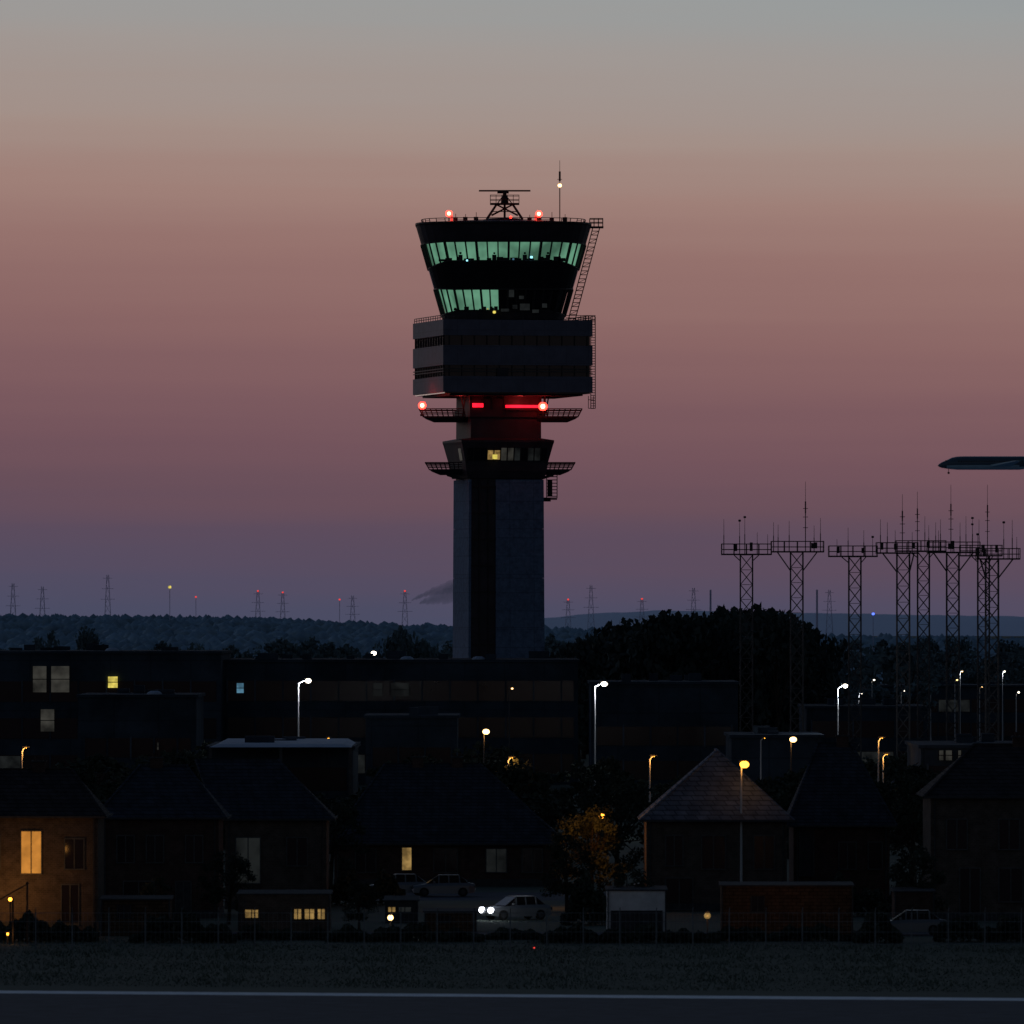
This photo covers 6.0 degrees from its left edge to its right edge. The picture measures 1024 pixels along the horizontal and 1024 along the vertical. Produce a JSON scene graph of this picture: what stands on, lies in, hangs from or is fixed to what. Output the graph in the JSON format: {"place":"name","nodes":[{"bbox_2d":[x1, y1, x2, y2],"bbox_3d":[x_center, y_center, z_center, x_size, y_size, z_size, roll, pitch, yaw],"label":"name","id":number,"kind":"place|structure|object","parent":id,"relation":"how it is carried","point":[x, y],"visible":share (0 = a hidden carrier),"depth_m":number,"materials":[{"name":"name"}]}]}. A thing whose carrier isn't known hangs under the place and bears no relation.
{"place":"outdoors","nodes":[
{"label":"outdoors","id":0,"kind":"place"},
{"bbox_2d":[0,756,112,930],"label":"brick house","id":1,"kind":"structure","parent":0,"point":[52,836],"depth_m":599.81,"materials":[{"name":"brown brick"}]},
{"bbox_2d":[0,643,231,767],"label":"terminal building","id":2,"kind":"structure","parent":0,"point":[41,689],"depth_m":1119.80,"materials":[{"name":"grey concrete"}]},
{"bbox_2d":[99,895,173,935],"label":"garden shed","id":3,"kind":"structure","parent":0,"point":[134,905],"depth_m":589.77,"materials":[{"name":"brown wood"}]},
{"bbox_2d":[76,685,204,784],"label":"office building","id":4,"kind":"structure","parent":0,"point":[125,725],"depth_m":1009.82,"materials":[{"name":"grey glass"}]},
{"bbox_2d":[104,753,231,917],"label":"brick house","id":5,"kind":"structure","parent":0,"point":[165,821],"depth_m":624.81,"materials":[{"name":"brick"}]},
{"bbox_2d":[195,758,337,908],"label":"brick house","id":6,"kind":"structure","parent":0,"point":[277,828],"depth_m":644.81,"materials":[{"name":"brick"}]},
{"bbox_2d":[237,890,332,930],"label":"garage","id":7,"kind":"structure","parent":0,"point":[278,905],"depth_m":599.77,"materials":[{"name":"brick"}]},
{"bbox_2d":[223,651,579,784],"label":"terminal building","id":8,"kind":"structure","parent":0,"point":[340,697],"depth_m":1129.80,"materials":[{"name":"grey glass"}]},
{"bbox_2d":[384,895,419,922],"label":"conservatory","id":9,"kind":"object","parent":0,"point":[407,905],"visible":0.97,"depth_m":614.76,"materials":[{"name":"black"}]},
{"bbox_2d":[364,707,459,784],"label":"office building","id":10,"kind":"structure","parent":0,"point":[400,737],"depth_m":959.82,"materials":[{"name":"grey glass"}]},
{"bbox_2d":[329,753,567,885],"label":"brick house","id":11,"kind":"structure","parent":0,"point":[478,824],"depth_m":700.59,"materials":[{"name":"tile"}]},
{"bbox_2d":[423,908,478,931],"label":"garden shed","id":12,"kind":"structure","parent":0,"point":[430,914],"depth_m":597.76,"materials":[{"name":"grey wood"}]},
{"bbox_2d":[21,779,956,935],"bbox_3d":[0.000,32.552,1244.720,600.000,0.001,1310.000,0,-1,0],"label":"road","id":13,"kind":"structure","parent":0,"point":[486,896],"depth_m":671.14,"materials":[{"name":"grey asphalt"}]},
{"bbox_2d":[8,898,11,920],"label":"garden lamp","id":14,"kind":"object","parent":13,"relation":"on","point":[10,899],"visible":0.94,"depth_m":591.74,"materials":[{"name":"metal"}]},
{"bbox_2d":[371,874,425,895],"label":"parked car","id":15,"kind":"object","parent":13,"relation":"on","point":[406,882],"visible":0.48,"depth_m":675.14,"materials":[{"name":"grey paint"}]},
{"bbox_2d":[411,874,475,896],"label":"parked car","id":16,"kind":"object","parent":13,"relation":"on","point":[449,884],"visible":1,"depth_m":672.93,"materials":[{"name":"grey paint"}]},
{"bbox_2d":[828,536,877,759],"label":"antenna mast","id":17,"kind":"object","parent":13,"relation":"on","point":[863,550],"visible":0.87,"depth_m":1009.25,"materials":[{"name":"metal"}]},
{"bbox_2d":[798,698,928,776],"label":"warehouse","id":18,"kind":"structure","parent":13,"relation":"on","point":[878,720],"depth_m":1179.77,"materials":[{"name":"grey metal"}]},
{"bbox_2d":[890,910,945,934],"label":"parked car","id":19,"kind":"object","parent":13,"relation":"on","point":[923,917],"visible":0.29,"depth_m":590.95,"materials":[{"name":"grey paint"}]},
{"bbox_2d":[930,695,931,740],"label":"street lamp","id":20,"kind":"object","parent":13,"relation":"on","point":[930,722],"visible":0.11,"depth_m":1499.66,"materials":[{"name":"metal"}]},
{"bbox_2d":[862,679,1023,740],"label":"warehouse","id":21,"kind":"structure","parent":13,"relation":"on","point":[968,692],"depth_m":1499.72,"materials":[{"name":"grey metal"}]},
{"bbox_2d":[954,679,957,740],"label":"street lamp","id":22,"kind":"object","parent":13,"relation":"on","point":[954,709],"visible":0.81,"depth_m":1299.74,"materials":[{"name":"metal"}]},
{"bbox_2d":[960,670,963,733],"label":"street lamp","id":23,"kind":"object","parent":13,"relation":"on","point":[960,707],"visible":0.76,"depth_m":1399.72,"materials":[{"name":"metal"}]},
{"bbox_2d":[979,686,982,738],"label":"street lamp","id":24,"kind":"object","parent":13,"relation":"on","point":[979,710],"visible":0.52,"depth_m":1449.69,"materials":[{"name":"metal"}]},
{"bbox_2d":[1002,670,1006,740],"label":"street lamp","id":25,"kind":"object","parent":13,"relation":"on","point":[1002,703],"visible":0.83,"depth_m":1349.71,"materials":[{"name":"metal"}]},
{"bbox_2d":[1016,691,1020,731],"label":"street lamp","id":26,"kind":"object","parent":13,"relation":"on","point":[1016,708],"visible":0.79,"depth_m":1199.74,"materials":[{"name":"metal"}]},
{"bbox_2d":[413,171,603,657],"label":"control tower","id":27,"kind":"structure","parent":0,"point":[503,348],"depth_m":1194.66,"materials":[{"name":"concrete"}]},
{"bbox_2d":[0,636,1023,997],"bbox_3d":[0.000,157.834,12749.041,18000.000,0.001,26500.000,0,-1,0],"label":"ground","id":28,"kind":"structure","parent":0,"point":[674,920],"depth_m":541.07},
{"bbox_2d":[8,584,17,614],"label":"electricity pylon","id":29,"kind":"object","parent":28,"relation":"on","point":[13,597],"visible":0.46,"depth_m":4162.47,"materials":[{"name":"grey metal"}]},
{"bbox_2d":[0,882,29,943],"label":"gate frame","id":30,"kind":"object","parent":28,"relation":"on","point":[26,884],"visible":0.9,"depth_m":574.73,"materials":[{"name":"metal"}]},
{"bbox_2d":[21,746,29,767],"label":"street lamp","id":31,"kind":"object","parent":28,"relation":"on","point":[23,747],"visible":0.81,"depth_m":799.79,"materials":[{"name":"metal"}]},
{"bbox_2d":[38,586,46,614],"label":"electricity pylon","id":32,"kind":"object","parent":28,"relation":"on","point":[41,589],"visible":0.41,"depth_m":4111.54,"materials":[{"name":"grey metal"}]},
{"bbox_2d":[0,909,99,941],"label":"hedge","id":33,"kind":"object","parent":28,"relation":"on","point":[45,932],"visible":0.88,"depth_m":579.02,"materials":[{"name":"green plant"}]},
{"bbox_2d":[105,575,110,614],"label":"electricity pylon","id":34,"kind":"object","parent":28,"relation":"on","point":[106,595],"visible":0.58,"depth_m":4332.78,"materials":[{"name":"grey metal"}]},
{"bbox_2d":[127,908,236,942],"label":"hedge","id":35,"kind":"object","parent":28,"relation":"on","point":[159,931],"visible":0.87,"depth_m":577.05,"materials":[{"name":"green plant"}]},
{"bbox_2d":[197,850,257,924],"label":"tree","id":36,"kind":"object","parent":28,"relation":"on","point":[242,869],"visible":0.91,"depth_m":611.67,"materials":[{"name":"green plant"}]},
{"bbox_2d":[252,590,263,616],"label":"electricity pylon","id":37,"kind":"object","parent":28,"relation":"on","point":[257,602],"visible":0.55,"depth_m":4225.35,"materials":[{"name":"black metal"}]},
{"bbox_2d":[234,923,329,939],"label":"hedge","id":38,"kind":"object","parent":28,"relation":"on","point":[317,933],"visible":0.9,"depth_m":582.10,"materials":[{"name":"green plant"}]},
{"bbox_2d":[209,738,355,805],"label":"canopy","id":39,"kind":"object","parent":28,"relation":"on","point":[305,742],"visible":0.5,"depth_m":816.57,"materials":[{"name":"metal"}]},
{"bbox_2d":[205,736,360,822],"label":"warehouse","id":40,"kind":"structure","parent":28,"relation":"on","point":[318,770],"depth_m":819.82,"materials":[{"name":"grey metal"}]},
{"bbox_2d":[277,592,288,618],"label":"electricity pylon","id":41,"kind":"object","parent":28,"relation":"on","point":[283,605],"visible":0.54,"depth_m":4399.20,"materials":[{"name":"black metal"}]},
{"bbox_2d":[298,678,310,735],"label":"street lamp","id":42,"kind":"object","parent":28,"relation":"on","point":[307,680],"visible":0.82,"depth_m":899.78,"materials":[{"name":"metal"}]},
{"bbox_2d":[345,596,359,619],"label":"electricity pylon","id":43,"kind":"object","parent":28,"relation":"on","point":[350,614],"visible":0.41,"depth_m":4285.62,"materials":[{"name":"grey metal"}]},
{"bbox_2d":[341,881,381,929],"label":"tree","id":44,"kind":"object","parent":28,"relation":"on","point":[353,892],"visible":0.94,"depth_m":599.78,"materials":[{"name":"green plant"}]},
{"bbox_2d":[329,867,405,904],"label":"hedge","id":45,"kind":"object","parent":28,"relation":"on","point":[341,885],"visible":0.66,"depth_m":653.67,"materials":[{"name":"green plant"}]},
{"bbox_2d":[388,914,392,925],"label":"garden lamp","id":46,"kind":"object","parent":28,"relation":"on","point":[390,917],"visible":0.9,"depth_m":587.66,"materials":[{"name":"metal"}]},
{"bbox_2d":[397,590,411,623],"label":"electricity pylon","id":47,"kind":"object","parent":28,"relation":"on","point":[405,609],"visible":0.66,"depth_m":4171.77,"materials":[{"name":"black metal"}]},
{"bbox_2d":[325,922,484,941],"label":"hedge","id":48,"kind":"object","parent":28,"relation":"on","point":[409,931],"visible":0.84,"depth_m":578.96,"materials":[{"name":"green plant"}]},
{"bbox_2d":[482,729,489,762],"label":"street lamp","id":49,"kind":"object","parent":28,"relation":"on","point":[486,731],"visible":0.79,"depth_m":899.77,"materials":[{"name":"metal"}]},
{"bbox_2d":[0,613,1023,683],"bbox_3d":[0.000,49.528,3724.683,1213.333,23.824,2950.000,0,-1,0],"label":"distant forest","id":50,"kind":"object","parent":28,"relation":"on","point":[140,632],"visible":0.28,"depth_m":3209.75,"materials":[{"name":"green plant"}]},
{"bbox_2d":[0,625,1023,731],"bbox_3d":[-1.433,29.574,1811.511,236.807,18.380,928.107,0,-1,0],"label":"distant tree line","id":51,"kind":"object","parent":28,"relation":"on","point":[883,655],"visible":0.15,"depth_m":1699.48,"materials":[{"name":"green plant"}]},
{"bbox_2d":[0,908,1023,948],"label":"perimeter fence","id":52,"kind":"object","parent":28,"relation":"on","point":[145,921],"visible":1,"depth_m":565.76,"materials":[{"name":"metal"}]},
{"bbox_2d":[509,687,514,747],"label":"street lamp","id":53,"kind":"object","parent":28,"relation":"on","point":[509,714],"visible":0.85,"depth_m":1049.75,"materials":[{"name":"metal"}]},
{"bbox_2d":[0,990,1023,1023],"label":"runway","id":54,"kind":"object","parent":28,"relation":"on","point":[18,1008],"visible":1,"depth_m":477.38,"materials":[{"name":"grey asphalt"}]},
{"bbox_2d":[0,990,1023,1000],"bbox_3d":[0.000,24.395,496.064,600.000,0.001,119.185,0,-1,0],"label":"runway edge line","id":55,"kind":"object","parent":54,"relation":"on","point":[522,995],"visible":1,"depth_m":496.30,"materials":[{"name":"white paint"}]},
{"bbox_2d":[484,927,542,939],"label":"hedge","id":56,"kind":"object","parent":28,"relation":"on","point":[504,933],"visible":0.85,"depth_m":582.85,"materials":[{"name":"green plant"}]},
{"bbox_2d":[479,896,551,919],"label":"parked car","id":57,"kind":"object","parent":28,"relation":"on","point":[527,907],"visible":0.99,"depth_m":621.19,"materials":[{"name":"grey paint"}]},
{"bbox_2d":[561,599,575,627],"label":"electricity pylon","id":58,"kind":"object","parent":28,"relation":"on","point":[566,613],"visible":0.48,"depth_m":4156.94,"materials":[{"name":"black metal"}]},
{"bbox_2d":[538,833,602,910],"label":"tree","id":59,"kind":"object","parent":28,"relation":"on","point":[562,887],"visible":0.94,"depth_m":639.76,"materials":[{"name":"green plant"}]},
{"bbox_2d":[560,870,606,925],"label":"hedge","id":60,"kind":"object","parent":28,"relation":"on","point":[583,892],"visible":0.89,"depth_m":610.46,"materials":[{"name":"green plant"}]},
{"bbox_2d":[583,586,598,628],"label":"electricity pylon","id":61,"kind":"object","parent":28,"relation":"on","point":[590,605],"visible":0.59,"depth_m":4114.03,"materials":[{"name":"grey metal"}]},
{"bbox_2d":[549,804,632,905],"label":"tree","id":62,"kind":"object","parent":28,"relation":"on","point":[591,827],"visible":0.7,"depth_m":649.42,"materials":[{"name":"green plant"}]},
{"bbox_2d":[594,681,606,836],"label":"street lamp","id":63,"kind":"object","parent":28,"relation":"on","point":[603,683],"visible":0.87,"depth_m":849.80,"materials":[{"name":"metal"}]},
{"bbox_2d":[598,813,604,889],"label":"street lamp","id":64,"kind":"object","parent":28,"relation":"on","point":[602,814],"visible":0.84,"depth_m":654.70,"materials":[{"name":"metal"}]},
{"bbox_2d":[570,773,655,885],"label":"tree","id":65,"kind":"object","parent":28,"relation":"on","point":[633,795],"visible":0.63,"depth_m":689.37,"materials":[{"name":"green plant"}]},
{"bbox_2d":[602,864,654,916],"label":"tree","id":66,"kind":"object","parent":28,"relation":"on","point":[620,879],"visible":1,"depth_m":599.78,"materials":[{"name":"green plant"}]},
{"bbox_2d":[540,922,719,943],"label":"hedge","id":67,"kind":"object","parent":28,"relation":"on","point":[642,933],"visible":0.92,"depth_m":576.75,"materials":[{"name":"green plant"}]},
{"bbox_2d":[605,886,667,930],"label":"garage","id":68,"kind":"structure","parent":28,"relation":"on","point":[639,903],"depth_m":595.77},
{"bbox_2d":[637,598,646,621],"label":"electricity pylon","id":69,"kind":"object","parent":28,"relation":"on","point":[640,607],"visible":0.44,"depth_m":4207.04,"materials":[{"name":"black metal"}]},
{"bbox_2d":[649,755,656,801],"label":"street lamp","id":70,"kind":"object","parent":28,"relation":"on","point":[650,776],"visible":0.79,"depth_m":799.76,"materials":[{"name":"metal"}]},
{"bbox_2d":[686,588,700,612],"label":"electricity pylon","id":71,"kind":"object","parent":28,"relation":"on","point":[691,609],"visible":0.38,"depth_m":4047.22,"materials":[{"name":"grey metal"}]},
{"bbox_2d":[550,603,851,761],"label":"tree belt","id":72,"kind":"object","parent":28,"relation":"on","point":[664,645],"visible":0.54,"depth_m":1273.31,"materials":[{"name":"green plant"}]},
{"bbox_2d":[704,911,710,932],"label":"garden lamp","id":73,"kind":"object","parent":28,"relation":"on","point":[707,916],"visible":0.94,"depth_m":585.68,"materials":[{"name":"metal"}]},
{"bbox_2d":[637,748,795,910],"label":"brick house","id":74,"kind":"structure","parent":28,"relation":"on","point":[693,818],"depth_m":639.79,"materials":[{"name":"brown brick"}]},
{"bbox_2d":[739,760,748,880],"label":"street lamp","id":75,"kind":"object","parent":28,"relation":"on","point":[744,763],"visible":0.85,"depth_m":639.74,"materials":[{"name":"metal"}]},
{"bbox_2d":[721,516,771,731],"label":"antenna mast","id":76,"kind":"object","parent":28,"relation":"on","point":[734,549],"visible":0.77,"depth_m":999.25,"materials":[{"name":"metal"}]},
{"bbox_2d":[760,737,766,778],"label":"street lamp","id":77,"kind":"object","parent":28,"relation":"on","point":[761,758],"visible":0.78,"depth_m":899.76,"materials":[{"name":"metal"}]},
{"bbox_2d":[710,590,817,627],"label":"factory chimneys","id":78,"kind":"object","parent":28,"relation":"on","point":[816,607],"visible":0.44,"depth_m":4099.45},
{"bbox_2d":[724,726,824,795],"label":"warehouse","id":79,"kind":"structure","parent":28,"relation":"on","point":[775,748],"depth_m":939.81,"materials":[{"name":"grey metal"}]},
{"bbox_2d":[714,922,851,941],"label":"hedge","id":80,"kind":"object","parent":28,"relation":"on","point":[744,933],"visible":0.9,"depth_m":580.20,"materials":[{"name":"green plant"}]},
{"bbox_2d":[719,881,854,936],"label":"garden shed","id":81,"kind":"structure","parent":28,"relation":"on","point":[753,900],"depth_m":587.78,"materials":[{"name":"brown"}]},
{"bbox_2d":[789,736,796,770],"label":"street lamp","id":82,"kind":"object","parent":28,"relation":"on","point":[793,739],"visible":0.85,"depth_m":879.76,"materials":[{"name":"metal"}]},
{"bbox_2d":[771,481,823,731],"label":"antenna mast","id":83,"kind":"object","parent":28,"relation":"on","point":[813,545],"visible":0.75,"depth_m":984.28,"materials":[{"name":"metal"}]},
{"bbox_2d":[823,590,834,632],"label":"electricity pylon","id":84,"kind":"object","parent":28,"relation":"on","point":[828,592],"visible":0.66,"depth_m":4271.67,"materials":[{"name":"grey metal"}]},
{"bbox_2d":[787,731,897,903],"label":"brick house","id":85,"kind":"structure","parent":28,"relation":"on","point":[838,811],"depth_m":654.81,"materials":[{"name":"brick"}]},
{"bbox_2d":[837,683,847,734],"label":"street lamp","id":86,"kind":"object","parent":28,"relation":"on","point":[844,685],"visible":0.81,"depth_m":949.80,"materials":[{"name":"metal"}]},
{"bbox_2d":[851,901,903,943],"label":"hedge","id":87,"kind":"object","parent":28,"relation":"on","point":[887,932],"visible":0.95,"depth_m":576.90,"materials":[{"name":"green plant"}]},
{"bbox_2d":[878,737,884,780],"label":"street lamp","id":88,"kind":"object","parent":28,"relation":"on","point":[878,756],"visible":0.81,"depth_m":879.74,"materials":[{"name":"metal"}]},
{"bbox_2d":[882,753,889,782],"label":"street lamp","id":89,"kind":"object","parent":28,"relation":"on","point":[883,765],"visible":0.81,"depth_m":849.77,"materials":[{"name":"metal"}]},
{"bbox_2d":[876,494,917,780],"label":"antenna mast","id":90,"kind":"object","parent":28,"relation":"on","point":[896,548],"visible":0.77,"depth_m":969.26,"materials":[{"name":"metal"}]},
{"bbox_2d":[873,761,933,881],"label":"tree","id":91,"kind":"object","parent":28,"relation":"on","point":[898,839],"visible":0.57,"depth_m":699.57,"materials":[{"name":"green plant"}]},
{"bbox_2d":[890,887,935,918],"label":"garage","id":92,"kind":"structure","parent":28,"relation":"on","point":[908,898],"depth_m":599.78,"materials":[{"name":"red brick"}]},
{"bbox_2d":[886,845,950,911],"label":"tree","id":93,"kind":"object","parent":28,"relation":"on","point":[898,868],"visible":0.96,"depth_m":604.16,"materials":[{"name":"green plant"}]},
{"bbox_2d":[926,504,980,740],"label":"antenna mast","id":94,"kind":"object","parent":28,"relation":"on","point":[950,545],"visible":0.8,"depth_m":989.29,"materials":[{"name":"metal"}]},
{"bbox_2d":[905,733,1011,823],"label":"warehouse","id":95,"kind":"structure","parent":28,"relation":"on","point":[940,756],"depth_m":859.83,"materials":[{"name":"grey metal"}]},
{"bbox_2d":[932,914,1022,941],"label":"hedge","id":96,"kind":"object","parent":28,"relation":"on","point":[969,931],"visible":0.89,"depth_m":578.95,"materials":[{"name":"green plant"}]},
{"bbox_2d":[975,521,1019,740],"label":"antenna mast","id":97,"kind":"object","parent":28,"relation":"on","point":[985,552],"visible":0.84,"depth_m":959.27,"materials":[{"name":"metal"}]},
{"bbox_2d":[0,937,1023,992],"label":"grass","id":98,"kind":"structure","parent":0,"point":[367,957],"depth_m":539.56,"materials":[{"name":"green plant"}]},
{"bbox_2d":[0,0,1023,625],"label":"sky","id":99,"kind":"structure","parent":0,"point":[807,264],"materials":[{"name":"purple"}]},
{"bbox_2d":[587,673,739,789],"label":"office building","id":100,"kind":"structure","parent":0,"point":[677,725],"depth_m":1089.81,"materials":[{"name":"grey glass"}]},
{"bbox_2d":[544,610,1023,635],"bbox_3d":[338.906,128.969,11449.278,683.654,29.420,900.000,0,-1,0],"label":"distant hill","id":101,"kind":"structure","parent":0,"point":[875,625],"depth_m":11275.59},
{"bbox_2d":[895,492,946,740],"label":"antenna mast","id":102,"kind":"object","parent":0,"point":[928,595],"visible":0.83,"depth_m":1039.25,"materials":[{"name":"metal"}]},
{"bbox_2d":[916,732,1023,920],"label":"brick house","id":103,"kind":"structure","parent":0,"point":[972,795],"depth_m":619.81,"materials":[{"name":"brick"}]},
{"bbox_2d":[959,485,1002,740],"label":"antenna mast","id":104,"kind":"object","parent":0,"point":[978,638],"visible":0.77,"depth_m":1059.31,"materials":[{"name":"metal"}]},
{"bbox_2d":[938,456,1023,473],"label":"airliner","id":105,"kind":"object","parent":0,"point":[986,463],"visible":1,"depth_m":2898.67,"materials":[{"name":"paint"}]}
]}

